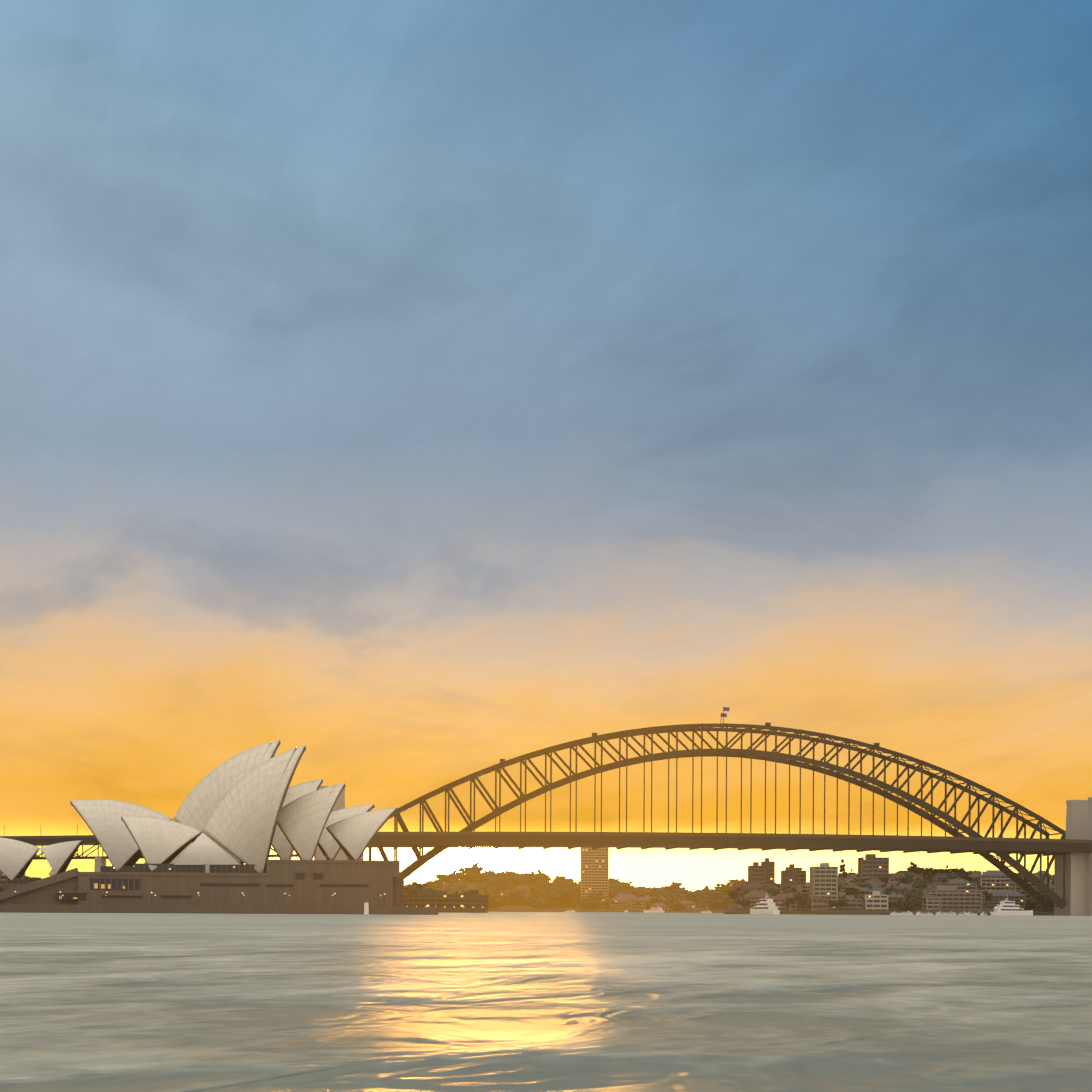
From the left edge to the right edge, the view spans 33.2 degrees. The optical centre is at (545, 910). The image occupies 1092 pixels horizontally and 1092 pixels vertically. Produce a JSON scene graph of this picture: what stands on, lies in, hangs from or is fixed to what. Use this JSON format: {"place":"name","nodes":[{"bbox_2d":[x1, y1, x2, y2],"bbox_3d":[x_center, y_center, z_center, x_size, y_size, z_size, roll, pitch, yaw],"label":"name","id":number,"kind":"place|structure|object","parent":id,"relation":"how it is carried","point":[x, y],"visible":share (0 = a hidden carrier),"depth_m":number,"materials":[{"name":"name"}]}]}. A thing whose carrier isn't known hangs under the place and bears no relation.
{"place":"outdoors","nodes":[
{"label":"outdoors","id":0,"kind":"place"},
{"bbox_2d":[438,909,487,912],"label":"seawall","id":1,"kind":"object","parent":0,"point":[463,910],"depth_m":1183.85,"materials":[{"name":"brown stone"}]},
{"bbox_2d":[404,882,427,893],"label":"tree","id":2,"kind":"object","parent":1,"relation":"on","point":[413,887],"visible":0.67,"depth_m":1250.23,"materials":[{"name":"green plant"}]},
{"bbox_2d":[404,890,488,908],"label":"waterfront hotel","id":3,"kind":"structure","parent":1,"relation":"on","point":[440,899],"depth_m":1193.62,"materials":[{"name":"brown"}]},
{"bbox_2d":[460,889,480,894],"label":"tree","id":4,"kind":"object","parent":1,"relation":"on","point":[472,892],"visible":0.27,"depth_m":1257.94,"materials":[{"name":"green plant"}]},
{"bbox_2d":[0,912,1091,1091],"bbox_3d":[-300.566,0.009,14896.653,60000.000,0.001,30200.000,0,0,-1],"label":"harbour water","id":5,"kind":"structure","parent":0,"point":[499,1002],"depth_m":32.88,"materials":[{"name":"grey liquid"}]},
{"bbox_2d":[0,859,437,914],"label":"podium","id":6,"kind":"object","parent":5,"relation":"on","point":[308,894],"visible":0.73,"depth_m":622.51,"materials":[{"name":"stone"}]},
{"bbox_2d":[59,883,124,898],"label":"lit windows","id":7,"kind":"structure","parent":6,"relation":"in","point":[102,886],"depth_m":618.13,"materials":[{"name":"yellow glass"}]},
{"bbox_2d":[6,863,266,883],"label":"opera foyer glass","id":8,"kind":"object","parent":6,"relation":"on","point":[144,867],"visible":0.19,"depth_m":630.24,"materials":[{"name":"glass"}]},
{"bbox_2d":[0,837,39,881],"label":"roof shell","id":9,"kind":"object","parent":8,"relation":"on","point":[16,857],"visible":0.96,"depth_m":689.00,"materials":[{"name":"tile"}]},
{"bbox_2d":[40,840,81,874],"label":"roof shell","id":10,"kind":"object","parent":9,"relation":"attached to","point":[59,856],"visible":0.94,"depth_m":692.09,"materials":[{"name":"tile"}]},
{"bbox_2d":[70,799,172,871],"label":"roof shell","id":11,"kind":"object","parent":8,"relation":"on","point":[103,821],"visible":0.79,"depth_m":679.10,"materials":[{"name":"tile"}]},
{"bbox_2d":[121,816,201,871],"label":"roof shell","id":12,"kind":"object","parent":8,"relation":"on","point":[160,841],"visible":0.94,"depth_m":636.48,"materials":[{"name":"tile"}]},
{"bbox_2d":[173,740,280,863],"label":"roof shell","id":13,"kind":"object","parent":8,"relation":"on","point":[205,796],"visible":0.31,"depth_m":688.86,"materials":[{"name":"tile"}]},
{"bbox_2d":[203,745,305,872],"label":"roof shell","id":14,"kind":"object","parent":8,"relation":"on","point":[241,824],"visible":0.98,"depth_m":639.43,"materials":[{"name":"tile"}]},
{"bbox_2d":[145,820,240,864],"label":"opera shells","id":15,"kind":"object","parent":6,"relation":"on","point":[202,849],"visible":0.58,"depth_m":631.18},
{"bbox_2d":[15,893,384,906],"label":"lamps","id":16,"kind":"object","parent":6,"relation":"on","point":[151,899],"visible":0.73,"depth_m":608.22,"materials":[{"name":"grey"}]},
{"bbox_2d":[54,872,368,895],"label":"opera podium hoods","id":17,"kind":"object","parent":6,"relation":"attached to","point":[111,878],"visible":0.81,"depth_m":619.23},
{"bbox_2d":[56,873,367,899],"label":"window frames","id":18,"kind":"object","parent":6,"relation":"in","point":[82,896],"depth_m":619.85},
{"bbox_2d":[272,779,322,859],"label":"roof shell","id":19,"kind":"object","parent":6,"relation":"on","point":[282,847],"visible":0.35,"depth_m":691.80,"materials":[{"name":"tile"}]},
{"bbox_2d":[276,783,345,859],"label":"roof shell","id":20,"kind":"object","parent":6,"relation":"on","point":[301,821],"visible":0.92,"depth_m":643.08,"materials":[{"name":"tile"}]},
{"bbox_2d":[318,804,374,859],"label":"roof shell","id":21,"kind":"object","parent":6,"relation":"on","point":[329,846],"visible":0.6,"depth_m":694.32,"materials":[{"name":"tile"}]},
{"bbox_2d":[326,808,396,859],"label":"roof shell","id":22,"kind":"object","parent":6,"relation":"on","point":[353,836],"visible":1,"depth_m":646.26,"materials":[{"name":"tile"}]},
{"bbox_2d":[23,786,1091,915],"bbox_3d":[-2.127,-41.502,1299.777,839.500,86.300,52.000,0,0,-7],"label":"harbour bridge pylons","id":23,"kind":"object","parent":5,"relation":"on","point":[1078,883],"visible":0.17,"depth_m":1334.42,"materials":[{"name":"grey stone"}]},
{"bbox_2d":[14,835,1091,859],"bbox_3d":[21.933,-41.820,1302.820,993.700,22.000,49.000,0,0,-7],"label":"harbour bridge deck","id":24,"kind":"structure","parent":23,"relation":"on","point":[745,843],"depth_m":1293.63,"materials":[{"name":"black metal"}]},
{"bbox_2d":[0,825,1091,842],"bbox_3d":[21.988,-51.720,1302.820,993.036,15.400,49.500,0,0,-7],"label":"harbour bridge railing","id":25,"kind":"object","parent":24,"relation":"on","point":[723,834],"visible":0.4,"depth_m":1289.84,"materials":[{"name":"grey metal"}]},
{"bbox_2d":[369,707,1066,908],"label":"bridge arch","id":26,"kind":"structure","parent":23,"relation":"on","point":[726,751],"depth_m":1316.70,"materials":[{"name":"metal"}]},
{"bbox_2d":[644,907,664,912],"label":"yacht","id":27,"kind":"object","parent":5,"relation":"on","point":[656,910],"visible":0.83,"depth_m":1899.96,"materials":[{"name":"white"}]},
{"bbox_2d":[750,896,779,913],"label":"yacht","id":28,"kind":"object","parent":5,"relation":"on","point":[765,906],"visible":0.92,"depth_m":1145.63,"materials":[{"name":"white"}]},
{"bbox_2d":[724,902,992,914],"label":"kirribilli headland","id":29,"kind":"structure","parent":5,"relation":"on","point":[733,908],"depth_m":1224.19,"materials":[{"name":"brown"}]},
{"bbox_2d":[735,896,750,908],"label":"tree","id":30,"kind":"object","parent":29,"relation":"on","point":[742,902],"visible":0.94,"depth_m":1233.77,"materials":[{"name":"green plant"}]},
{"bbox_2d":[742,883,765,889],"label":"house","id":31,"kind":"structure","parent":29,"relation":"on","point":[753,885],"depth_m":1289.93,"materials":[{"name":"brown"}]},
{"bbox_2d":[748,862,765,885],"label":"apartment building","id":32,"kind":"structure","parent":29,"relation":"on","point":[756,872],"depth_m":1317.13,"materials":[{"name":"brown"}]},
{"bbox_2d":[743,890,773,908],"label":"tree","id":33,"kind":"object","parent":29,"relation":"on","point":[754,897],"visible":0.4,"depth_m":1236.07,"materials":[{"name":"brown"}]},
{"bbox_2d":[761,858,774,882],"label":"apartment building","id":34,"kind":"structure","parent":29,"relation":"on","point":[770,869],"depth_m":1321.35,"materials":[{"name":"brown"}]},
{"bbox_2d":[773,893,788,908],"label":"house","id":35,"kind":"structure","parent":29,"relation":"on","point":[780,899],"depth_m":1235.26,"materials":[{"name":"beige"}]},
{"bbox_2d":[778,881,795,887],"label":"house","id":36,"kind":"structure","parent":29,"relation":"on","point":[790,883],"depth_m":1305.99,"materials":[{"name":"brown"}]},
{"bbox_2d":[781,867,805,883],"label":"apartment building","id":37,"kind":"structure","parent":29,"relation":"on","point":[793,875],"depth_m":1322.54,"materials":[{"name":"brown"}]},
{"bbox_2d":[792,894,810,910],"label":"tree","id":38,"kind":"object","parent":29,"relation":"on","point":[801,900],"visible":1,"depth_m":1222.68,"materials":[{"name":"green plant"}]},
{"bbox_2d":[797,882,809,894],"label":"house","id":39,"kind":"structure","parent":29,"relation":"on","point":[803,889],"depth_m":1256.72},
{"bbox_2d":[808,895,827,909],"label":"house","id":40,"kind":"structure","parent":29,"relation":"on","point":[818,903],"depth_m":1230.05,"materials":[{"name":"brown"}]},
{"bbox_2d":[809,863,837,908],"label":"apartment building","id":41,"kind":"structure","parent":29,"relation":"on","point":[824,880],"depth_m":1232.78,"materials":[{"name":"beige concrete"}]},
{"bbox_2d":[838,859,846,877],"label":"tree","id":42,"kind":"object","parent":29,"relation":"on","point":[842,870],"visible":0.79,"depth_m":1332.29,"materials":[{"name":"green plant"}]},
{"bbox_2d":[838,887,859,894],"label":"tree","id":43,"kind":"object","parent":29,"relation":"on","point":[851,891],"visible":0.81,"depth_m":1259.30,"materials":[{"name":"green plant"}]},
{"bbox_2d":[841,883,862,891],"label":"house","id":44,"kind":"structure","parent":29,"relation":"on","point":[844,887],"depth_m":1273.68,"materials":[{"name":"beige"}]},
{"bbox_2d":[837,891,887,909],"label":"kirribilli flats","id":45,"kind":"structure","parent":29,"relation":"on","point":[875,900],"depth_m":1230.09,"materials":[{"name":"beige concrete"}]},
{"bbox_2d":[858,854,888,879],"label":"apartment building","id":46,"kind":"structure","parent":29,"relation":"on","point":[871,865],"depth_m":1319.75,"materials":[{"name":"brown"}]},
{"bbox_2d":[888,893,905,909],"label":"house","id":47,"kind":"structure","parent":29,"relation":"on","point":[892,897],"depth_m":1233.64,"materials":[{"name":"brown"}]},
{"bbox_2d":[892,897,908,910],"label":"tree","id":48,"kind":"object","parent":29,"relation":"on","point":[901,903],"visible":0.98,"depth_m":1227.07,"materials":[{"name":"green plant"}]},
{"bbox_2d":[894,876,909,882],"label":"tree","id":49,"kind":"object","parent":29,"relation":"on","point":[903,879],"visible":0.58,"depth_m":1282.09,"materials":[{"name":"green plant"}]},
{"bbox_2d":[888,873,922,881],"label":"house","id":50,"kind":"structure","parent":29,"relation":"on","point":[892,877],"depth_m":1300.50,"materials":[{"name":"beige"}]},
{"bbox_2d":[898,889,921,897],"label":"tree","id":51,"kind":"object","parent":29,"relation":"on","point":[914,892],"visible":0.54,"depth_m":1241.22,"materials":[{"name":"green plant"}]},
{"bbox_2d":[905,898,918,909],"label":"tree","id":52,"kind":"object","parent":29,"relation":"on","point":[911,901],"visible":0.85,"depth_m":1230.62,"materials":[{"name":"green plant"}]},
{"bbox_2d":[912,880,924,890],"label":"tree","id":53,"kind":"object","parent":29,"relation":"on","point":[917,885],"visible":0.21,"depth_m":1272.07,"materials":[{"name":"green plant"}]},
{"bbox_2d":[907,863,932,873],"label":"tree","id":54,"kind":"object","parent":29,"relation":"on","point":[916,869],"visible":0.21,"depth_m":1333.12,"materials":[{"name":"green plant"}]},
{"bbox_2d":[920,894,939,909],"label":"house","id":55,"kind":"structure","parent":29,"relation":"on","point":[932,901],"depth_m":1234.69,"materials":[{"name":"beige"}]},
{"bbox_2d":[924,876,942,882],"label":"house","id":56,"kind":"structure","parent":29,"relation":"on","point":[936,879],"depth_m":1293.66,"materials":[{"name":"brown brick"}]},
{"bbox_2d":[939,874,959,882],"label":"tree","id":57,"kind":"object","parent":29,"relation":"on","point":[948,876],"visible":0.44,"depth_m":1290.90,"materials":[{"name":"green plant"}]},
{"bbox_2d":[921,886,981,911],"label":"kirribilli terraces","id":58,"kind":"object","parent":29,"relation":"on","point":[952,897],"visible":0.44,"depth_m":1237.17,"materials":[{"name":"brown"}]},
{"bbox_2d":[927,879,976,889],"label":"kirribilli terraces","id":59,"kind":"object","parent":29,"relation":"on","point":[960,884],"visible":0.52,"depth_m":1260.34,"materials":[{"name":"brown"}]},
{"bbox_2d":[948,868,965,877],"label":"tree","id":60,"kind":"object","parent":29,"relation":"on","point":[961,872],"visible":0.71,"depth_m":1332.25,"materials":[{"name":"green plant"}]},
{"bbox_2d":[990,900,1032,915],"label":"superyacht","id":61,"kind":"object","parent":5,"relation":"on","point":[1007,908],"visible":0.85,"depth_m":1198.20,"materials":[{"name":"white"}]},
{"bbox_2d":[0,0,1091,891],"label":"sky","id":62,"kind":"structure","parent":0,"point":[418,397],"materials":[{"name":"blue"}]},
{"bbox_2d":[439,879,724,912],"bbox_3d":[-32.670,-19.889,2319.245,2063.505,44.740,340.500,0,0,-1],"label":"shore land","id":63,"kind":"structure","parent":0,"point":[518,907],"depth_m":2179.36,"materials":[{"name":"green plant"}]},
{"bbox_2d":[426,881,443,889],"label":"tree","id":64,"kind":"object","parent":63,"relation":"on","point":[432,885],"visible":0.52,"depth_m":2311.60,"materials":[{"name":"green plant"}]},
{"bbox_2d":[441,870,462,885],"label":"tree","id":65,"kind":"object","parent":63,"relation":"on","point":[452,878],"visible":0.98,"depth_m":2330.28,"materials":[{"name":"green plant"}]},
{"bbox_2d":[454,862,483,876],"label":"tree","id":66,"kind":"object","parent":63,"relation":"on","point":[474,868],"visible":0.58,"depth_m":2379.35,"materials":[{"name":"green plant"}]},
{"bbox_2d":[467,873,479,882],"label":"tree","id":67,"kind":"object","parent":63,"relation":"on","point":[474,877],"visible":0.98,"depth_m":2351.98,"materials":[{"name":"green plant"}]},
{"bbox_2d":[479,870,493,881],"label":"tree","id":68,"kind":"object","parent":63,"relation":"on","point":[485,875],"visible":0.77,"depth_m":2353.24,"materials":[{"name":"green plant"}]},
{"bbox_2d":[483,890,501,907],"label":"tree","id":69,"kind":"object","parent":63,"relation":"on","point":[493,900],"visible":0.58,"depth_m":2166.68,"materials":[{"name":"green plant"}]},
{"bbox_2d":[493,872,514,880],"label":"tree","id":70,"kind":"object","parent":63,"relation":"on","point":[503,875],"visible":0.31,"depth_m":2311.49,"materials":[{"name":"green plant"}]},
{"bbox_2d":[498,876,516,883],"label":"tree","id":71,"kind":"object","parent":63,"relation":"on","point":[508,879],"visible":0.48,"depth_m":2303.22,"materials":[{"name":"green plant"}]},
{"bbox_2d":[506,890,523,903],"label":"tree","id":72,"kind":"object","parent":63,"relation":"on","point":[518,894],"visible":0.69,"depth_m":2201.58,"materials":[{"name":"green plant"}]},
{"bbox_2d":[530,898,548,907],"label":"tree","id":73,"kind":"object","parent":63,"relation":"on","point":[536,903],"visible":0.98,"depth_m":2172.04,"materials":[{"name":"green plant"}]},
{"bbox_2d":[533,870,551,882],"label":"tree","id":74,"kind":"object","parent":63,"relation":"on","point":[545,878],"visible":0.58,"depth_m":2406.36,"materials":[{"name":"green plant"}]},
{"bbox_2d":[548,879,571,888],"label":"tree","id":75,"kind":"object","parent":63,"relation":"on","point":[562,883],"visible":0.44,"depth_m":2341.95,"materials":[{"name":"green plant"}]},
{"bbox_2d":[552,894,568,906],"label":"tree","id":76,"kind":"object","parent":63,"relation":"on","point":[559,897],"visible":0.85,"depth_m":2186.74,"materials":[{"name":"green plant"}]},
{"bbox_2d":[552,888,577,906],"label":"tree","id":77,"kind":"object","parent":63,"relation":"on","point":[568,894],"visible":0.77,"depth_m":2191.20,"materials":[{"name":"green plant"}]},
{"bbox_2d":[582,896,597,908],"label":"tree","id":78,"kind":"object","parent":63,"relation":"on","point":[587,902],"visible":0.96,"depth_m":2171.02,"materials":[{"name":"green plant"}]},
{"bbox_2d":[580,848,608,904],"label":"apartment tower","id":79,"kind":"structure","parent":63,"relation":"on","point":[594,871],"depth_m":2218.30,"materials":[{"name":"beige"}]},
{"bbox_2d":[585,892,604,906],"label":"tree","id":80,"kind":"object","parent":63,"relation":"on","point":[599,896],"visible":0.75,"depth_m":2182.57,"materials":[{"name":"green plant"}]},
{"bbox_2d":[610,898,628,909],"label":"shore house","id":81,"kind":"structure","parent":63,"relation":"on","point":[621,904],"depth_m":2174.07,"materials":[{"name":"brown"}]},
{"bbox_2d":[617,894,635,907],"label":"shore house","id":82,"kind":"structure","parent":63,"relation":"on","point":[629,897],"depth_m":2207.93,"materials":[{"name":"brown"}]},
{"bbox_2d":[630,897,645,909],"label":"shore house","id":83,"kind":"structure","parent":63,"relation":"on","point":[642,905],"depth_m":2185.45,"materials":[{"name":"brown"}]},
{"bbox_2d":[631,889,654,896],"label":"tree","id":84,"kind":"object","parent":63,"relation":"on","point":[641,893],"visible":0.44,"depth_m":2271.29,"materials":[{"name":"green plant"}]},
{"bbox_2d":[646,897,662,907],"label":"tree","id":85,"kind":"object","parent":63,"relation":"on","point":[652,901],"visible":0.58,"depth_m":2184.95,"materials":[{"name":"green plant"}]},
{"bbox_2d":[648,887,667,896],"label":"tree","id":86,"kind":"object","parent":63,"relation":"on","point":[655,892],"visible":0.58,"depth_m":2269.91,"materials":[{"name":"green plant"}]},
{"bbox_2d":[650,903,668,911],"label":"shore house","id":87,"kind":"structure","parent":63,"relation":"on","point":[665,907],"depth_m":2154.53,"materials":[{"name":"brown"}]},
{"bbox_2d":[665,885,681,892],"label":"tree","id":88,"kind":"object","parent":63,"relation":"on","point":[673,887],"visible":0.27,"depth_m":2323.14,"materials":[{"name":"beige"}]},
{"bbox_2d":[666,892,683,903],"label":"tree","id":89,"kind":"object","parent":63,"relation":"on","point":[670,899],"visible":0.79,"depth_m":2247.15,"materials":[{"name":"green plant"}]},
{"bbox_2d":[669,901,685,910],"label":"tree","id":90,"kind":"object","parent":63,"relation":"on","point":[678,906],"visible":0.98,"depth_m":2168.52,"materials":[{"name":"green plant"}]},
{"bbox_2d":[680,901,694,909],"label":"shore house","id":91,"kind":"structure","parent":63,"relation":"on","point":[690,905],"depth_m":2184.27,"materials":[{"name":"brown"}]},
{"bbox_2d":[682,898,704,907],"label":"shore house","id":92,"kind":"structure","parent":63,"relation":"on","point":[700,903],"depth_m":2227.47,"materials":[{"name":"brown"}]},
{"bbox_2d":[684,891,703,903],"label":"tree","id":93,"kind":"object","parent":63,"relation":"on","point":[694,897],"visible":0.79,"depth_m":2221.46,"materials":[{"name":"green plant"}]},
{"bbox_2d":[703,897,720,908],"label":"tree","id":94,"kind":"object","parent":63,"relation":"on","point":[714,904],"visible":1,"depth_m":2196.49,"materials":[{"name":"green plant"}]},
{"bbox_2d":[707,891,722,900],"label":"tree","id":95,"kind":"object","parent":63,"relation":"on","point":[716,895],"visible":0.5,"depth_m":2279.40,"materials":[{"name":"green plant"}]},
{"bbox_2d":[718,895,733,906],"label":"tree","id":96,"kind":"object","parent":63,"relation":"on","point":[726,900],"visible":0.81,"depth_m":2186.41,"materials":[{"name":"green plant"}]},
{"bbox_2d":[993,884,1053,914],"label":"milsons point land","id":97,"kind":"structure","parent":0,"point":[1039,912],"depth_m":1411.75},
{"bbox_2d":[967,872,980,883],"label":"building","id":98,"kind":"structure","parent":97,"relation":"on","point":[975,874],"depth_m":1452.38,"materials":[{"name":"beige"}]},
{"bbox_2d":[979,870,1011,892],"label":"building","id":99,"kind":"structure","parent":97,"relation":"on","point":[994,880],"depth_m":1440.48,"materials":[{"name":"beige"}]},
{"bbox_2d":[982,891,1024,910],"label":"building","id":100,"kind":"structure","parent":97,"relation":"on","point":[1018,898],"depth_m":1416.69,"materials":[{"name":"grey"}]},
{"bbox_2d":[1011,874,1050,901],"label":"building","id":101,"kind":"structure","parent":97,"relation":"on","point":[1016,887],"depth_m":1430.62,"materials":[{"name":"beige"}]},
{"bbox_2d":[1025,899,1038,909],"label":"tree","id":102,"kind":"object","parent":97,"relation":"on","point":[1031,903],"visible":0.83,"depth_m":1419.48,"materials":[{"name":"green plant"}]},
{"bbox_2d":[1034,885,1053,910],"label":"building","id":103,"kind":"structure","parent":97,"relation":"on","point":[1038,906],"depth_m":1421.27,"materials":[{"name":"brown"}]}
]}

